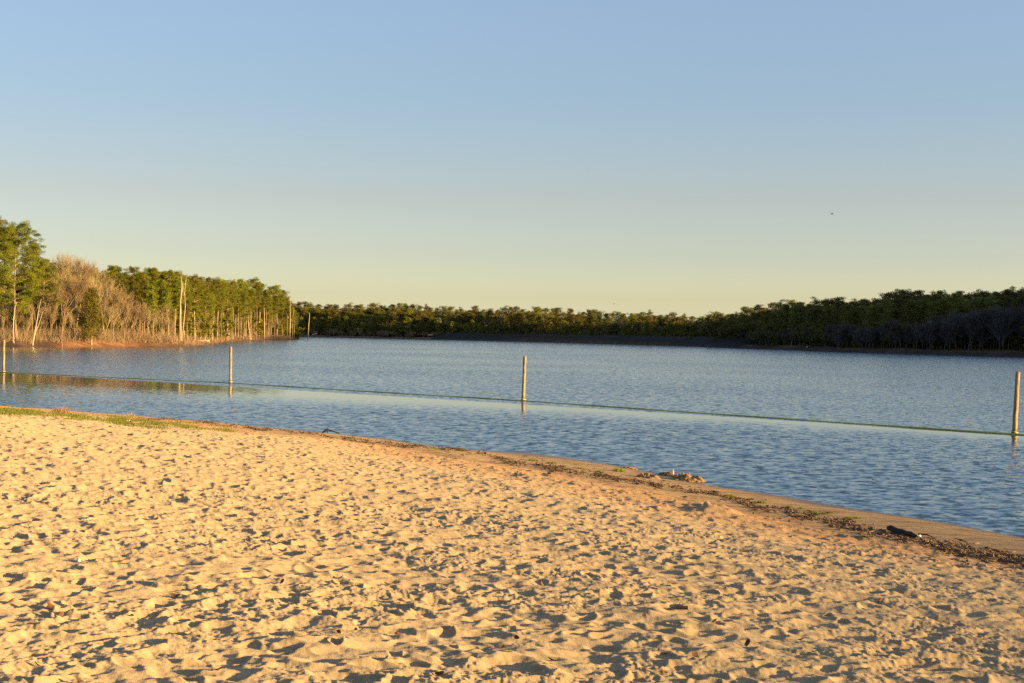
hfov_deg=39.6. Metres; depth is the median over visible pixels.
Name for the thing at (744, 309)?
pine tree
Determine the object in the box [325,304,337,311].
pine tree
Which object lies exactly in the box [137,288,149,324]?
pine tree
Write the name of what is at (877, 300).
pine tree
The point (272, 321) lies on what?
sapling
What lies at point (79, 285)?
bare tree
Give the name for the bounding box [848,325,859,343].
bare tree
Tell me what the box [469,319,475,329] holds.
young pine
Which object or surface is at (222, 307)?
pine tree
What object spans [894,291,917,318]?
pine tree
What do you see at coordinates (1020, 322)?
bare tree
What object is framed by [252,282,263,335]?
pine tree
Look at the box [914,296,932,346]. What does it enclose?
pine tree
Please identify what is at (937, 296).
pine tree
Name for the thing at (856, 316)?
pine tree
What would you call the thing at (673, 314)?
pine tree
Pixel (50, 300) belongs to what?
bare tree
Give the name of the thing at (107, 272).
pine tree
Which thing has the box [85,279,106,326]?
bare tree
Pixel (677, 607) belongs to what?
broken twig
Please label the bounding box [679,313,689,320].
pine tree
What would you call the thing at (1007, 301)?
pine tree
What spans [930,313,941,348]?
bare tree
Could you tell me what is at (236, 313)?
pine tree
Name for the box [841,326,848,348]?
bare tree
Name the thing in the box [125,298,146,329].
bare tree
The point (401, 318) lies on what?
pine tree
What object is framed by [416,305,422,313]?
pine tree
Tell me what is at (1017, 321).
bare tree
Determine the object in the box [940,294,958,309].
pine tree
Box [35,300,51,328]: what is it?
sapling
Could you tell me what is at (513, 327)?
young pine
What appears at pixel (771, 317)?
pine tree
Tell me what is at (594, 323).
pine tree
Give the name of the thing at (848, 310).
pine tree
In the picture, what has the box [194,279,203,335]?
pine tree
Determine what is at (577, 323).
young pine
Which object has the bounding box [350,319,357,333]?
young pine
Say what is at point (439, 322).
young pine
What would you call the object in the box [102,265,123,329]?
pine tree
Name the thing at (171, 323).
bare tree
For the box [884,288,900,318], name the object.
pine tree
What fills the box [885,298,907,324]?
pine tree
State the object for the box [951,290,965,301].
pine tree
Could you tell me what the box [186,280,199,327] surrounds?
pine tree
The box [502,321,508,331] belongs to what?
young pine
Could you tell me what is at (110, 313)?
bare tree
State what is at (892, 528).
driftwood log
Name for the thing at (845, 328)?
bare tree
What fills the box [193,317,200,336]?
sapling
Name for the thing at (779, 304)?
pine tree
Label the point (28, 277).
pine tree
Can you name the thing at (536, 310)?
pine tree
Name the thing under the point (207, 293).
pine tree
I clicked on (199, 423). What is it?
dry grass
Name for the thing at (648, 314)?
pine tree
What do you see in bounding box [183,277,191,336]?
pine tree
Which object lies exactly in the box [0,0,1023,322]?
sky
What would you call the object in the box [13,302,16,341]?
dead tree
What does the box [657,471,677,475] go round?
sand mound
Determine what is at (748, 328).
deep wood
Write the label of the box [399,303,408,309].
pine tree
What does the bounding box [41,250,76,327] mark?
bare tree
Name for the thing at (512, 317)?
pine tree
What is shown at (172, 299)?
pine tree
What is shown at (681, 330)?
deep wood
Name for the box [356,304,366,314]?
pine tree
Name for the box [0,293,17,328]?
bare tree
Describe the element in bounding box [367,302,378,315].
pine tree
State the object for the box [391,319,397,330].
young pine
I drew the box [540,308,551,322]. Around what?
pine tree
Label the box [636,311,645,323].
pine tree
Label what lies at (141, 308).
sapling
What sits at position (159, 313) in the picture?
sapling
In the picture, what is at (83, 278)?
bare tree
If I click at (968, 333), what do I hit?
bare tree
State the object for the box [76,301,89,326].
bare tree
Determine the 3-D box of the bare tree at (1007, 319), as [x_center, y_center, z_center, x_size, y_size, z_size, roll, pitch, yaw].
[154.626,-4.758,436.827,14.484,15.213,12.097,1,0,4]
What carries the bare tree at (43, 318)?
on the ground at (725, 342)
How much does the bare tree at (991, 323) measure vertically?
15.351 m
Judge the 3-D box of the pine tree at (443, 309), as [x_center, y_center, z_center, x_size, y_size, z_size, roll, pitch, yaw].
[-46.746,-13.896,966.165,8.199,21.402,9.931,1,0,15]
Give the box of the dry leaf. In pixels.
[47,601,53,608]
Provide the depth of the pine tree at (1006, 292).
461.73 m
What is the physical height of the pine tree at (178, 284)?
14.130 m
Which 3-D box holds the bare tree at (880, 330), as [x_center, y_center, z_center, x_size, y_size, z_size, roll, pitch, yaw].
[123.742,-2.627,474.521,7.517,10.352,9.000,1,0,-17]
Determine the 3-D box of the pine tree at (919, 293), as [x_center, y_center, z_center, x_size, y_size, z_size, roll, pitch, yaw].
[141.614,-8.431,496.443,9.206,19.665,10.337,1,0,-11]
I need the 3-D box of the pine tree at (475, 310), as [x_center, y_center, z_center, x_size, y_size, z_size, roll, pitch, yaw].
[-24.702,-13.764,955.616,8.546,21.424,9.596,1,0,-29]
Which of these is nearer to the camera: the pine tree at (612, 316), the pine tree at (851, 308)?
the pine tree at (851, 308)
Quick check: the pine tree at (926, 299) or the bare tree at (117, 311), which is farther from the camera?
the pine tree at (926, 299)
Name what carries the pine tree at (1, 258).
on the ground at (725, 342)
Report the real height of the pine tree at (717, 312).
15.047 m
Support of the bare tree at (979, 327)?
on the ground at (725, 342)
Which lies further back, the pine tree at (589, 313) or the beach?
the pine tree at (589, 313)
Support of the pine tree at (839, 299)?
on the ground at (725, 342)
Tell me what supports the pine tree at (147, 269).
on the ground at (725, 342)
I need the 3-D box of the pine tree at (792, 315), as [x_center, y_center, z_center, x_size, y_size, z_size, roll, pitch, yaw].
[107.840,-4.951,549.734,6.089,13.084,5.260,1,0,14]
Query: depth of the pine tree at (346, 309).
1052.64 m
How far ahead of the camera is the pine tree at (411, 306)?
999.11 m
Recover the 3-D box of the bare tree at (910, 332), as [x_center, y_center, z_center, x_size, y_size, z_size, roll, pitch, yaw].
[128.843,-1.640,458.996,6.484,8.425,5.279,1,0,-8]
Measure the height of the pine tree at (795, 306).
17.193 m
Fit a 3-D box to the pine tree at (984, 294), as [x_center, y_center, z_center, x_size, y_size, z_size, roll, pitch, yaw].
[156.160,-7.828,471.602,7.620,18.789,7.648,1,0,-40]
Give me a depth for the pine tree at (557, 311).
847.96 m
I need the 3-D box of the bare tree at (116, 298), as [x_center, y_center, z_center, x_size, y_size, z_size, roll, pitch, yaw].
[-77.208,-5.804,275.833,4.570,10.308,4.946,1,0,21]
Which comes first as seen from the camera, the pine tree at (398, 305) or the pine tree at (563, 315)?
the pine tree at (563, 315)
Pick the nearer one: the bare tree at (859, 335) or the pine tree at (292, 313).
the bare tree at (859, 335)
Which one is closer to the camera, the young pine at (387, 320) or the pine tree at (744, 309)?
the pine tree at (744, 309)
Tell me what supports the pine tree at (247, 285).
on the ground at (725, 342)
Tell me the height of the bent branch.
0.173 m
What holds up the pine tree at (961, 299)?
on the ground at (725, 342)
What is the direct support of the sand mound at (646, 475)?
on the beach
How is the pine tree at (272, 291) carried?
on the ground at (725, 342)
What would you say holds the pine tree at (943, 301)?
on the ground at (725, 342)
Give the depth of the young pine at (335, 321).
998.17 m
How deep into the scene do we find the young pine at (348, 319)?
991.76 m
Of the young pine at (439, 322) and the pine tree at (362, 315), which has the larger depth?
the pine tree at (362, 315)
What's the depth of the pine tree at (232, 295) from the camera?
435.66 m
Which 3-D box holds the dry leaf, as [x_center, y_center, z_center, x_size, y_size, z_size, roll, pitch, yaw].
[-3.094,1.770,9.529,0.081,0.016,0.037,45,30,27]
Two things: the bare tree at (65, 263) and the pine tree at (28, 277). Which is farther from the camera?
the bare tree at (65, 263)
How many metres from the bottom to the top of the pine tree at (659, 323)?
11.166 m
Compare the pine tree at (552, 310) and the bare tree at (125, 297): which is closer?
the bare tree at (125, 297)
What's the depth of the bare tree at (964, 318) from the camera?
441.07 m
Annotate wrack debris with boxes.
[116,416,1023,576]
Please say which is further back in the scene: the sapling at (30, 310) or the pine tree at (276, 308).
the pine tree at (276, 308)
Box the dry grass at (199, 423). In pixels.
[1,406,260,434]
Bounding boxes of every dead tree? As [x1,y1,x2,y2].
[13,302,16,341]
[32,301,42,345]
[59,296,76,345]
[180,276,186,340]
[286,297,293,339]
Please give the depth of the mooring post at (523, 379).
72.42 m
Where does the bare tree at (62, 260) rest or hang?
on the ground at (725, 342)
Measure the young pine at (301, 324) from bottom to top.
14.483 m
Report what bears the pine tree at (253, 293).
on the ground at (725, 342)
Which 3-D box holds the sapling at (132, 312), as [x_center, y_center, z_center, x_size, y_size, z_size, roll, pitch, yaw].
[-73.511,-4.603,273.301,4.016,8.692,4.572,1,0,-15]
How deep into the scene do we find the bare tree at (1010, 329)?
434.72 m
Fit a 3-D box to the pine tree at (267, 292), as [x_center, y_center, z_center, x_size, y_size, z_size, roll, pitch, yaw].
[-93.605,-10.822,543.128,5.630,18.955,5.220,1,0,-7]
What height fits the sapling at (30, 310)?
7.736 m
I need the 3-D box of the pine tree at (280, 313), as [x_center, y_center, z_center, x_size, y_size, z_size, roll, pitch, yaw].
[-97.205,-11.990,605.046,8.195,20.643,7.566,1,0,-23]
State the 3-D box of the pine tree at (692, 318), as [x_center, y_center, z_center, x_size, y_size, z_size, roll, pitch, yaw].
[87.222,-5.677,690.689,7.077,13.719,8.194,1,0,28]
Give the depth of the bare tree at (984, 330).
437.27 m
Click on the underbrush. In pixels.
(66, 335)
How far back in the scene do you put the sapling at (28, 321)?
246.80 m
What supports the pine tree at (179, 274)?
on the ground at (725, 342)
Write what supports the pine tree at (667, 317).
on the ground at (725, 342)
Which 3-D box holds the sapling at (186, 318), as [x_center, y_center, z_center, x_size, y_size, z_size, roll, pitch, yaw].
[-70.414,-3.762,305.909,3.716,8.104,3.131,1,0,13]
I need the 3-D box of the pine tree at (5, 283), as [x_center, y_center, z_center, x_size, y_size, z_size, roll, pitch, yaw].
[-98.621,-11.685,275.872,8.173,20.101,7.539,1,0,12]
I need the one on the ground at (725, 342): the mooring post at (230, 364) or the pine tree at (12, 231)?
the pine tree at (12, 231)
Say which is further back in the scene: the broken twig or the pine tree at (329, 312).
the pine tree at (329, 312)
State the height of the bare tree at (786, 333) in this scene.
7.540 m
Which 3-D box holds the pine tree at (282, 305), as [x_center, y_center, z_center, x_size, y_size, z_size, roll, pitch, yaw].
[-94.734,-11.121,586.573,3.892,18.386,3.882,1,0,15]
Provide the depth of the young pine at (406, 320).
942.88 m
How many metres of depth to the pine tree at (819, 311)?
529.90 m
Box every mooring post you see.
[2,340,4,371]
[228,347,232,382]
[521,356,525,399]
[1011,371,1019,433]
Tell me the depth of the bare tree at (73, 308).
257.89 m
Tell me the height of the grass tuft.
0.168 m
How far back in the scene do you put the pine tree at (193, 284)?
328.10 m
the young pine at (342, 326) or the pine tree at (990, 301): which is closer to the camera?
the pine tree at (990, 301)
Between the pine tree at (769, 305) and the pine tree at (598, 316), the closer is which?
the pine tree at (769, 305)
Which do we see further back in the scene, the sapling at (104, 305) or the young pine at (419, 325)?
the young pine at (419, 325)
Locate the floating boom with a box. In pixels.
[2,372,1023,434]
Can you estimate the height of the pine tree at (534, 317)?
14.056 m
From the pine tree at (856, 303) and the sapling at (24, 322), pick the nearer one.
the sapling at (24, 322)
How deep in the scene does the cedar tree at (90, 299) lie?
255.63 m
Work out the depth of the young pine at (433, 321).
934.74 m
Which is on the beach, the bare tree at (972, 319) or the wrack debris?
the wrack debris
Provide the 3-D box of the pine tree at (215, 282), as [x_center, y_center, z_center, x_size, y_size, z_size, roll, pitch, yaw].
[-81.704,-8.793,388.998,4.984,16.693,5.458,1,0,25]
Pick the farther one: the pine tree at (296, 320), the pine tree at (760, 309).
the pine tree at (760, 309)
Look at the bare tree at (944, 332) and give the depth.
446.77 m
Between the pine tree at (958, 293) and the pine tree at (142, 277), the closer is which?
the pine tree at (142, 277)
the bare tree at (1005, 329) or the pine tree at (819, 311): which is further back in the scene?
the pine tree at (819, 311)
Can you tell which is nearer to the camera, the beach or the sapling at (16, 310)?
the beach
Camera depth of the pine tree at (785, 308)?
595.10 m
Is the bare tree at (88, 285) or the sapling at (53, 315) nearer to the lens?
the sapling at (53, 315)
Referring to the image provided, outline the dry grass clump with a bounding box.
[52,406,65,412]
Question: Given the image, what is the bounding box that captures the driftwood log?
[886,525,918,537]
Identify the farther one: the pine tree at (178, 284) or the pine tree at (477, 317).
the pine tree at (477, 317)
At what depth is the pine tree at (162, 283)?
288.71 m
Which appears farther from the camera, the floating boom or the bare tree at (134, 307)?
the bare tree at (134, 307)
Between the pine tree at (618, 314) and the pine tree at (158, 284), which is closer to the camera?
the pine tree at (158, 284)
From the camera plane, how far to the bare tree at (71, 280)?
272.00 m
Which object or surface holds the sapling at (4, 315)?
on the ground at (725, 342)
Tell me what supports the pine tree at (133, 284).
on the ground at (725, 342)
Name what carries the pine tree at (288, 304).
on the ground at (725, 342)
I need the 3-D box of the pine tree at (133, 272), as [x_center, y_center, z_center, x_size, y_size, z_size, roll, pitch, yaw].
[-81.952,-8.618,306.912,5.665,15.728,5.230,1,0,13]
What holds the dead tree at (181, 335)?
on the ground at (725, 342)
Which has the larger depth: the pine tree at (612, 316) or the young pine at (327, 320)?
the young pine at (327, 320)
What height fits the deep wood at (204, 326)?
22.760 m
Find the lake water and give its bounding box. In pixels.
[0,337,1023,537]
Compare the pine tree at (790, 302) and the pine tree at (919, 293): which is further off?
the pine tree at (790, 302)
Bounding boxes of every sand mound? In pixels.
[621,466,637,469]
[636,472,660,478]
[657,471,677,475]
[670,472,706,481]
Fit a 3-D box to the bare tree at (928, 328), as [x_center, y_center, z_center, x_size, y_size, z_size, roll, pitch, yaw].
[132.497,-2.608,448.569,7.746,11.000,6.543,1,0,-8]
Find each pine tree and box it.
[0,217,20,312]
[0,220,46,340]
[0,232,25,325]
[16,242,46,333]
[17,258,68,327]
[98,273,115,328]
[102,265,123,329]
[105,264,118,296]
[114,271,131,332]
[115,276,133,327]
[124,265,144,326]
[126,274,139,329]
[133,273,148,328]
[134,270,151,331]
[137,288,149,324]
[143,267,159,329]
[145,267,161,326]
[145,280,161,337]
[156,269,183,333]
[156,270,171,331]
[156,280,169,333]
[162,288,172,336]
[169,273,185,333]
[170,284,179,337]
[173,275,188,341]
[178,272,194,336]
[181,287,192,341]
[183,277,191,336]
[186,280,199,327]
[188,273,204,339]
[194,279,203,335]
[196,276,210,336]
[201,286,213,336]
[203,277,217,337]
[208,292,216,339]
[210,280,223,338]
[213,276,232,339]
[216,281,229,341]
[222,283,235,338]
[222,287,234,339]
[227,280,236,338]
[230,280,239,337]
[232,291,239,335]
[236,288,245,336]
[236,290,248,336]
[237,279,249,334]
[239,291,250,338]
[241,281,257,335]
[246,277,263,333]
[246,291,257,339]
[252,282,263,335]
[255,282,265,322]
[260,289,273,337]
[263,297,273,337]
[267,285,278,335]
[270,284,283,334]
[271,294,279,337]
[277,290,290,334]
[279,293,286,316]
[283,302,291,334]
[289,310,298,329]
[290,307,295,337]
[292,301,302,315]
[301,301,309,307]
[307,301,315,311]
[308,308,321,334]
[323,311,333,335]
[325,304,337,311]
[343,302,353,311]
[345,311,358,327]
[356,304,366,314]
[357,313,367,324]
[366,314,375,324]
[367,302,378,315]
[389,312,397,325]
[395,311,405,327]
[396,303,402,316]
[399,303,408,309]
[399,308,414,336]
[408,304,418,310]
[410,312,422,324]
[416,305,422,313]
[437,305,447,319]
[446,306,454,314]
[470,305,481,314]
[475,314,483,326]
[496,305,510,324]
[506,307,513,323]
[508,314,516,326]
[510,306,520,321]
[513,313,523,327]
[527,314,537,325]
[530,306,542,321]
[533,316,542,331]
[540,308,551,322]
[547,308,554,322]
[549,317,561,329]
[551,307,563,322]
[559,312,566,325]
[564,308,575,322]
[579,312,586,325]
[583,310,595,325]
[586,309,598,326]
[591,319,596,331]
[595,311,606,325]
[601,313,608,327]
[606,311,617,324]
[611,311,623,322]
[627,316,637,324]
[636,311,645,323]
[643,309,653,320]
[656,319,665,328]
[662,314,674,327]
[669,312,676,328]
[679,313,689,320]
[688,316,696,323]
[707,311,720,319]
[737,306,749,321]
[747,307,754,316]
[747,312,757,322]
[748,304,765,318]
[759,314,769,324]
[765,302,778,311]
[767,311,779,322]
[770,300,786,322]
[776,304,790,322]
[783,312,796,344]
[785,299,803,311]
[788,304,804,320]
[800,307,820,346]
[810,296,821,307]
[813,307,825,327]
[822,298,837,322]
[830,296,845,324]
[839,303,856,346]
[843,301,859,345]
[847,310,862,332]
[848,299,864,321]
[861,300,874,318]
[861,304,877,346]
[870,303,886,324]
[871,298,885,319]
[877,292,889,314]
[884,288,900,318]
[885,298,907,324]
[891,288,912,321]
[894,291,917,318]
[897,299,916,347]
[904,300,927,347]
[910,289,924,298]
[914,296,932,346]
[920,294,933,316]
[924,301,943,346]
[930,295,953,348]
[931,290,948,300]
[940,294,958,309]
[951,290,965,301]
[954,294,976,345]
[954,297,965,318]
[962,296,986,315]
[967,289,982,297]
[972,296,989,312]
[976,290,990,297]
[980,294,1002,348]
[998,285,1018,300]
[998,289,1016,308]
[998,295,1017,310]
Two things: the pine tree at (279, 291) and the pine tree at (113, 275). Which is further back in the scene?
the pine tree at (279, 291)
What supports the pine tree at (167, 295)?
on the ground at (725, 342)
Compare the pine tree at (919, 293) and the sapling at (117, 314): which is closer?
the sapling at (117, 314)
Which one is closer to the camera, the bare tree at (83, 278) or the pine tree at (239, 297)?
the bare tree at (83, 278)
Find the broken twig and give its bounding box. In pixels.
[665,603,687,609]
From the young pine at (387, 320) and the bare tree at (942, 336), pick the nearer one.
the bare tree at (942, 336)
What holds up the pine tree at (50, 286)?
on the ground at (725, 342)
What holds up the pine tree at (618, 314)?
on the ground at (725, 342)
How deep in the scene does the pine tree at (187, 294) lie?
307.49 m
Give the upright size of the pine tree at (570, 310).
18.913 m
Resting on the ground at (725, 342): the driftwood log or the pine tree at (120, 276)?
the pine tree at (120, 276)
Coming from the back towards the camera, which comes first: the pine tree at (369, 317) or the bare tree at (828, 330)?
the pine tree at (369, 317)
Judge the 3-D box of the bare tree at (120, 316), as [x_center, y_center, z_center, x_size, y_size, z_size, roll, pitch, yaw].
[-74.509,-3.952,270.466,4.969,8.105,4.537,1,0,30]
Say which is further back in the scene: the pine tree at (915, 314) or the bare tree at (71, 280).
the pine tree at (915, 314)
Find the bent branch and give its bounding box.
[322,429,339,433]
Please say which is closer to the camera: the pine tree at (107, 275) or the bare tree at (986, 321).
the pine tree at (107, 275)
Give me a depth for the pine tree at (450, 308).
977.90 m
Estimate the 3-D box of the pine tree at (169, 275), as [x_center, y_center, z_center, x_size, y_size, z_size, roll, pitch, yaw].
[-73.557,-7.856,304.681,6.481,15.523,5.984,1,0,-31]
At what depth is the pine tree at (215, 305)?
374.80 m
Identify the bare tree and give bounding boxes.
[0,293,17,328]
[17,298,34,331]
[33,283,64,328]
[36,305,48,332]
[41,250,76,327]
[47,252,90,286]
[48,272,86,330]
[51,250,95,326]
[56,271,92,333]
[66,296,77,337]
[67,270,115,326]
[68,258,104,330]
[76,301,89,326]
[79,260,110,284]
[81,284,113,332]
[83,266,119,326]
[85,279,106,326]
[99,304,115,340]
[101,279,118,330]
[104,289,123,328]
[106,306,120,336]
[111,287,136,332]
[114,301,132,336]
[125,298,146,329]
[130,302,148,331]
[140,315,145,336]
[147,316,159,334]
[157,315,166,330]
[168,319,175,335]
[780,328,790,342]
[791,327,800,347]
[823,328,831,346]
[830,324,838,338]
[833,330,843,346]
[839,323,849,347]
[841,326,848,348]
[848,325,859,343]
[852,330,863,349]
[853,326,864,349]
[859,325,877,344]
[871,327,879,348]
[875,322,887,346]
[877,326,888,348]
[886,318,899,348]
[890,321,903,347]
[902,327,919,348]
[916,324,927,346]
[922,320,937,346]
[928,321,942,349]
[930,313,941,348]
[935,317,958,350]
[938,317,957,350]
[941,308,961,350]
[960,306,983,350]
[961,309,976,349]
[962,317,972,345]
[963,310,983,350]
[966,309,989,350]
[976,306,994,348]
[979,318,991,350]
[984,306,1006,349]
[988,304,1019,350]
[989,305,1001,343]
[989,308,1016,350]
[1005,310,1017,349]
[1007,306,1017,349]
[1008,303,1023,349]
[1012,308,1023,349]
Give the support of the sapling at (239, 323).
on the ground at (725, 342)
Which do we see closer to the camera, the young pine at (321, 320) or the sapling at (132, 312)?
the sapling at (132, 312)
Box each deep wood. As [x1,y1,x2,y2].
[0,268,305,338]
[240,298,725,341]
[699,287,1023,350]
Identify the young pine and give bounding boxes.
[297,316,306,332]
[309,317,318,331]
[314,317,326,334]
[323,316,332,334]
[329,319,339,328]
[337,319,344,333]
[342,315,352,330]
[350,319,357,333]
[369,315,376,331]
[371,316,384,335]
[381,317,392,331]
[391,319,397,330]
[399,317,412,336]
[416,321,424,336]
[422,321,432,333]
[429,318,436,335]
[435,317,443,333]
[449,320,455,331]
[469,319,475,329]
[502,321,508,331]
[508,321,515,333]
[573,319,581,331]
[640,321,649,334]
[648,321,654,333]
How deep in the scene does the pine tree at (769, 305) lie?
616.57 m
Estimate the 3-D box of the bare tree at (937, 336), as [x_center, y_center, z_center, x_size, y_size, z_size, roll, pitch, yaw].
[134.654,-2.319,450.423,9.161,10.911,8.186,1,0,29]
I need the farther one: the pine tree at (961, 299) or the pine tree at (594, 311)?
the pine tree at (594, 311)
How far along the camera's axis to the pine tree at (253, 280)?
544.55 m
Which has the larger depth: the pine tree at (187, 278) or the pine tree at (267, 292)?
the pine tree at (267, 292)
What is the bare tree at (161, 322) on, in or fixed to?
on the ground at (725, 342)
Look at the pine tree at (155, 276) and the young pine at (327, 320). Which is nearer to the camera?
the pine tree at (155, 276)
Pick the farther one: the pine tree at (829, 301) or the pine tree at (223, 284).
the pine tree at (829, 301)
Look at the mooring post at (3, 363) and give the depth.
102.07 m
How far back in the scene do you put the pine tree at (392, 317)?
970.19 m
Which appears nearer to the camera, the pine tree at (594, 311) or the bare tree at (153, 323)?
the bare tree at (153, 323)
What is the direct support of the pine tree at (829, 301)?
on the ground at (725, 342)
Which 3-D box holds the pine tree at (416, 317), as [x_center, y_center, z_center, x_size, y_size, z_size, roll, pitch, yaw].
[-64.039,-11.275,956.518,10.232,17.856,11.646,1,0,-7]
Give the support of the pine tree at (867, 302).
on the ground at (725, 342)
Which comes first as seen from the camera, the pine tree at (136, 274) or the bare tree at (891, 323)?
the pine tree at (136, 274)
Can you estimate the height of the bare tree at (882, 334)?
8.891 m
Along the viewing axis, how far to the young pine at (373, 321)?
969.86 m
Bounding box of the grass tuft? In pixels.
[611,467,625,471]
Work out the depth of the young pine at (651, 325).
710.16 m
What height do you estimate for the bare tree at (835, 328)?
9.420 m
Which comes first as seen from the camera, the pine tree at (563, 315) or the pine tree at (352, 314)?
the pine tree at (563, 315)
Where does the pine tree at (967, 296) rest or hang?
on the ground at (725, 342)
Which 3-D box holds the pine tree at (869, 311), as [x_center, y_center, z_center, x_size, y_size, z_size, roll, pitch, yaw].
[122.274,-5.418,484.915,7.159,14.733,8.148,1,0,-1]
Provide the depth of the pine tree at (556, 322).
836.41 m
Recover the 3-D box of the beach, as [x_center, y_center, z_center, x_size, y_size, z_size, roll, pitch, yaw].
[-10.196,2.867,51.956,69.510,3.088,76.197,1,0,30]
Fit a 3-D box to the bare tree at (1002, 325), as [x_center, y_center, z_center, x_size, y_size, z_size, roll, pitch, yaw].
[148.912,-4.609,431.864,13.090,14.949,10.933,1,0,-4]
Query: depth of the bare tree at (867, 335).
473.58 m
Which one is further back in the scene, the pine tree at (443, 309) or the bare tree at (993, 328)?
the pine tree at (443, 309)
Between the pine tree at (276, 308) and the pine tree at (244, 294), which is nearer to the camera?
the pine tree at (244, 294)
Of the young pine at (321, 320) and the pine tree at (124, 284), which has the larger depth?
the young pine at (321, 320)
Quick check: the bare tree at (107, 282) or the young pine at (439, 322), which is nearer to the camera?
the bare tree at (107, 282)
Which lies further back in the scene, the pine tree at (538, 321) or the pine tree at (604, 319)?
the pine tree at (538, 321)
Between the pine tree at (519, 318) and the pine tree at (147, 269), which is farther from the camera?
the pine tree at (519, 318)
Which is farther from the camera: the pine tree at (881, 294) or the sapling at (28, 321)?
the pine tree at (881, 294)
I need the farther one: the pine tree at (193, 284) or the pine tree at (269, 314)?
the pine tree at (269, 314)
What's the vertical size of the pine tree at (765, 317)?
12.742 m
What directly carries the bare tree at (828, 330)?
on the ground at (725, 342)
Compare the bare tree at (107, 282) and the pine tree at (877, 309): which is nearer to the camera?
the bare tree at (107, 282)
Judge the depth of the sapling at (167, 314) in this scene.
282.21 m
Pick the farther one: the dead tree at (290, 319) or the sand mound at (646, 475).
the dead tree at (290, 319)
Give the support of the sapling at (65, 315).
on the ground at (725, 342)
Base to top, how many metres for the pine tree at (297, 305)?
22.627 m
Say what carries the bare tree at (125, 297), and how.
on the ground at (725, 342)
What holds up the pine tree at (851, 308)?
on the ground at (725, 342)
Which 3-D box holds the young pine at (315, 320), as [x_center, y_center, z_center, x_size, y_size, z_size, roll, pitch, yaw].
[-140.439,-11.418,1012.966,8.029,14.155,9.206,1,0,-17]
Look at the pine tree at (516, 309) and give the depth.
906.88 m
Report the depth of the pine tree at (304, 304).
1065.71 m
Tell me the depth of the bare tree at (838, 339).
489.01 m
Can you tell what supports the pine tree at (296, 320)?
on the ground at (725, 342)
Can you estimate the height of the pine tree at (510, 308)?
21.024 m
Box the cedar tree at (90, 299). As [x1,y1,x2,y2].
[78,286,105,344]
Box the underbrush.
[0,323,296,344]
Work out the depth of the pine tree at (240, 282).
491.81 m
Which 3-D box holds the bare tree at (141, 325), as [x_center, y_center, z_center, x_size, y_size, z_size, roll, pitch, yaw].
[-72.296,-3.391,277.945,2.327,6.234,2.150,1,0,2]
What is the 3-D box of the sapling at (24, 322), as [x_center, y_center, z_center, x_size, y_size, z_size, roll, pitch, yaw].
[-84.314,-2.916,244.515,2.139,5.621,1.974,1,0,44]
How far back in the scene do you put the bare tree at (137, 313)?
274.09 m
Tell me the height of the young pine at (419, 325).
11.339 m
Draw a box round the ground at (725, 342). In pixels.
[0,324,1023,356]
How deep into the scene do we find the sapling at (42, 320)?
251.81 m
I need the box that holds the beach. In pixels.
[0,406,1023,682]
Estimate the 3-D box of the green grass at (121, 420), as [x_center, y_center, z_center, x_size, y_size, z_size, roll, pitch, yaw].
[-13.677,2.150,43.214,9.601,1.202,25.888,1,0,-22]
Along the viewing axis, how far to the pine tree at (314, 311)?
1035.53 m
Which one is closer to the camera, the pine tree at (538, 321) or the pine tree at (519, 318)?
the pine tree at (538, 321)
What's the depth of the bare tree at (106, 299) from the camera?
274.76 m
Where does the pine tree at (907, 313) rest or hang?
on the ground at (725, 342)
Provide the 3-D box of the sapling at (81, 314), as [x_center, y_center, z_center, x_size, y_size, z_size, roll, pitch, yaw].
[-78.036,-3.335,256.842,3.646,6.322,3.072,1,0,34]
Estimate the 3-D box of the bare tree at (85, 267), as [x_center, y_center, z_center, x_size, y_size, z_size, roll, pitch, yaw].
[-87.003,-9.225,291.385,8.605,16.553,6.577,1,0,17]
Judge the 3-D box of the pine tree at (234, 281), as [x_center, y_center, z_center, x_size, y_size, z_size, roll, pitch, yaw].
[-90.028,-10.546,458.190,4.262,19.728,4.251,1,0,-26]
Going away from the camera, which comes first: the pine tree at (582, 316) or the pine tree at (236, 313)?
the pine tree at (236, 313)
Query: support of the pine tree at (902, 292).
on the ground at (725, 342)
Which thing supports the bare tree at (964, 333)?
on the ground at (725, 342)
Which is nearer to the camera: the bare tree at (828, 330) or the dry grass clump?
the dry grass clump
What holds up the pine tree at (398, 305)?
on the ground at (725, 342)
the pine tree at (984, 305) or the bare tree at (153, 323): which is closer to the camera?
the bare tree at (153, 323)
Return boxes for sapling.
[0,299,10,338]
[11,301,23,336]
[19,315,27,339]
[24,311,33,340]
[25,297,42,333]
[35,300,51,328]
[36,307,50,335]
[45,304,59,331]
[59,306,71,333]
[66,309,75,333]
[75,310,83,327]
[98,296,110,316]
[113,299,120,330]
[123,298,135,339]
[132,300,147,336]
[140,303,153,333]
[147,311,161,326]
[154,305,165,329]
[157,304,170,340]
[181,311,188,332]
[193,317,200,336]
[235,317,241,335]
[251,323,256,339]
[265,316,275,333]
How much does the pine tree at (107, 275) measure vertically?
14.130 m
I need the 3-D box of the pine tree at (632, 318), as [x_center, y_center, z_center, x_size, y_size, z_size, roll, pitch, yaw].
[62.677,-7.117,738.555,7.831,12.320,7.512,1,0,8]
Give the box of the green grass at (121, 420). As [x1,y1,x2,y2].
[0,406,235,432]
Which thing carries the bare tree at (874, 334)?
on the ground at (725, 342)

